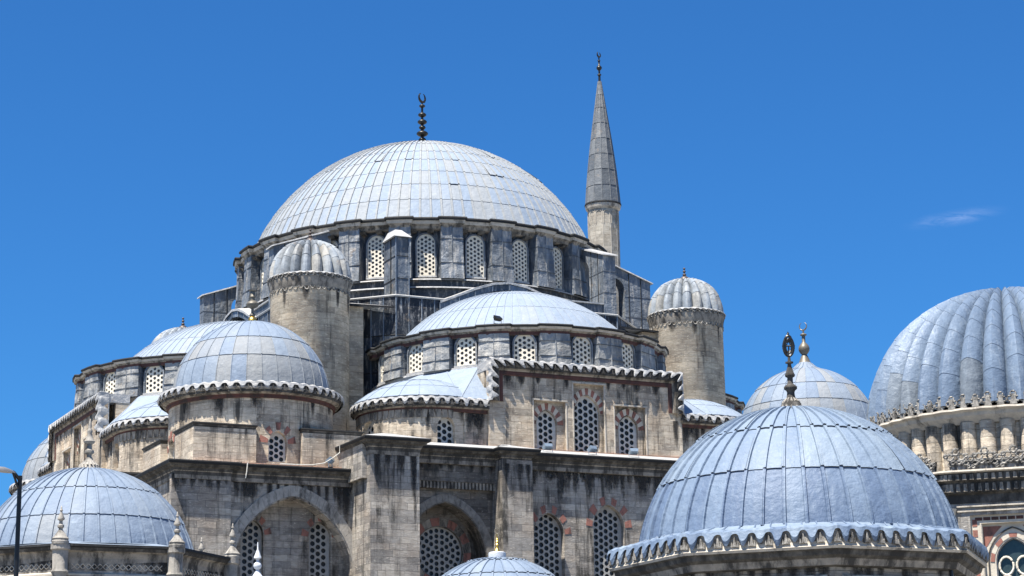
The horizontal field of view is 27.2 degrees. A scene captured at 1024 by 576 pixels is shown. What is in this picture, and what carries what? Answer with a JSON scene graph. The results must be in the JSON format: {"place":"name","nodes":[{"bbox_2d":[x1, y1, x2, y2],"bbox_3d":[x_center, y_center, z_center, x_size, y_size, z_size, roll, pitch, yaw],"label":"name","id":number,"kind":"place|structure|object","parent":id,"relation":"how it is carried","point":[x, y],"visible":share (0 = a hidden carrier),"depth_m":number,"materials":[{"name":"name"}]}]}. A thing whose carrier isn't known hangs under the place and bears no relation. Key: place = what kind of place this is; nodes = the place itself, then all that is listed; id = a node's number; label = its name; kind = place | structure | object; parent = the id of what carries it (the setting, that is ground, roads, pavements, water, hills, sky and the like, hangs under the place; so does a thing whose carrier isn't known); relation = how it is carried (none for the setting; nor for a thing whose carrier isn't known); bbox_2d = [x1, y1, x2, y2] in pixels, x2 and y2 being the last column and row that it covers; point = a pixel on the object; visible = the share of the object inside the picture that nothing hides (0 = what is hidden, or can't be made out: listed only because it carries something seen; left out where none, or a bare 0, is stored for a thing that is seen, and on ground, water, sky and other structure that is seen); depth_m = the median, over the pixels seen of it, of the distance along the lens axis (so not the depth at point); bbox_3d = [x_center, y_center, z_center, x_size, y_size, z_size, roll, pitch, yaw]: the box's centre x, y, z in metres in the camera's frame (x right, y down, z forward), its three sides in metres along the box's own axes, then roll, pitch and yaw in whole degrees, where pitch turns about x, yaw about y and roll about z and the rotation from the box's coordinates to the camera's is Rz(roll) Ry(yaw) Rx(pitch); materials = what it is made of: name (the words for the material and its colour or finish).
{"place":"outdoors","nodes":[
{"label":"outdoors","id":0,"kind":"place"},
{"bbox_2d":[8,93,867,575],"bbox_3d":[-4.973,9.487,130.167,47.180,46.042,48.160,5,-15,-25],"label":"mosque","id":1,"kind":"structure","parent":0,"point":[372,291],"depth_m":112.95,"materials":[{"name":"grey stone"}]},
{"bbox_2d":[280,445,339,464],"bbox_3d":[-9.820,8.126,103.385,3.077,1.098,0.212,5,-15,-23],"label":"cable","id":2,"kind":"object","parent":1,"relation":"hanging from","point":[313,464],"visible":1,"depth_m":103.33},
{"bbox_2d":[326,456,334,467],"bbox_3d":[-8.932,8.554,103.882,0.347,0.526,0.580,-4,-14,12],"label":"floodlight","id":3,"kind":"object","parent":1,"relation":"attached to","point":[331,461],"visible":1,"depth_m":103.71,"materials":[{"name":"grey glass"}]},
{"bbox_2d":[493,315,502,323],"bbox_3d":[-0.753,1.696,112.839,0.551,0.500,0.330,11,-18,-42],"label":"floodlight","id":4,"kind":"object","parent":1,"relation":"attached to","point":[497,318],"visible":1,"depth_m":112.76,"materials":[{"name":"brown metal"}]},
{"bbox_2d":[542,443,552,451],"bbox_3d":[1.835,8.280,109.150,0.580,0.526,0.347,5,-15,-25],"label":"floodlight","id":5,"kind":"object","parent":1,"relation":"attached to","point":[547,446],"visible":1,"depth_m":109.08,"materials":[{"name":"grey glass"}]},
{"bbox_2d":[587,445,596,454],"bbox_3d":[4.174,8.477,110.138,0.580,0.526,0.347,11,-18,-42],"label":"floodlight","id":6,"kind":"object","parent":1,"relation":"attached to","point":[591,448],"visible":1,"depth_m":110.04,"materials":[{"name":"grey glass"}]},
{"bbox_2d":[628,448,638,457],"bbox_3d":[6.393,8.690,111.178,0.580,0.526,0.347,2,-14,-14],"label":"floodlight","id":7,"kind":"object","parent":1,"relation":"attached to","point":[633,451],"visible":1,"depth_m":111.10,"materials":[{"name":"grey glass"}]},
{"bbox_2d":[0,0,1023,505],"label":"sky","id":8,"kind":"structure","parent":0,"point":[848,170],"materials":[{"name":"blue"}]},
{"label":"ground","id":9,"kind":"structure","parent":0,"visible":0},
{"bbox_2d":[0,467,21,575],"bbox_3d":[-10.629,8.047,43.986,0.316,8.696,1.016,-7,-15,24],"label":"street lamp","id":10,"kind":"object","parent":9,"relation":"on","point":[18,484],"visible":1,"depth_m":44.90,"materials":[{"name":"black metal"}]},
{"bbox_2d":[0,419,239,575],"bbox_3d":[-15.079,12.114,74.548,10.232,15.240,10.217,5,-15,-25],"label":"domed tomb","id":11,"kind":"object","parent":9,"relation":"on","point":[88,516],"visible":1,"depth_m":72.31,"materials":[{"name":"metal"}]},
{"bbox_2d":[253,543,261,575],"bbox_3d":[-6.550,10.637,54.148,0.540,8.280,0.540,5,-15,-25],"label":"stone pinnacle","id":12,"kind":"object","parent":9,"relation":"on","point":[257,565],"visible":1,"depth_m":54.92,"materials":[{"name":"white stone"}]},
{"bbox_2d":[442,525,554,575],"bbox_3d":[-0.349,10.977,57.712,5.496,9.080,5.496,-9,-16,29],"label":"domed tomb","id":13,"kind":"object","parent":9,"relation":"on","point":[496,562],"visible":1,"depth_m":57.41,"materials":[{"name":"metal"}]},
{"bbox_2d":[585,52,620,314],"bbox_3d":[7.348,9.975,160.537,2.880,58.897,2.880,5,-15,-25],"label":"minaret","id":14,"kind":"object","parent":9,"relation":"on","point":[602,204],"visible":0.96,"depth_m":163.88,"materials":[{"name":"stone"}]},
{"bbox_2d":[606,332,988,575],"bbox_3d":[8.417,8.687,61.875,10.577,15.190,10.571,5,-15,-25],"label":"domed tomb","id":15,"kind":"object","parent":9,"relation":"on","point":[791,485],"visible":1,"depth_m":58.66,"materials":[{"name":"metal"}]},
{"bbox_2d":[866,286,1023,575],"bbox_3d":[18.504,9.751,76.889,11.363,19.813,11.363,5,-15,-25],"label":"domed tomb","id":16,"kind":"object","parent":9,"relation":"on","point":[946,402],"visible":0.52,"depth_m":74.03,"materials":[{"name":"metal"}]},
{"bbox_2d":[996,538,1023,575],"bbox_3d":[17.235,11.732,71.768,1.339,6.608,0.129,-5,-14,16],"label":"window","id":17,"kind":"structure","parent":16,"relation":"in","point":[1010,556],"depth_m":72.45,"materials":[{"name":"teal glass"}]}
]}

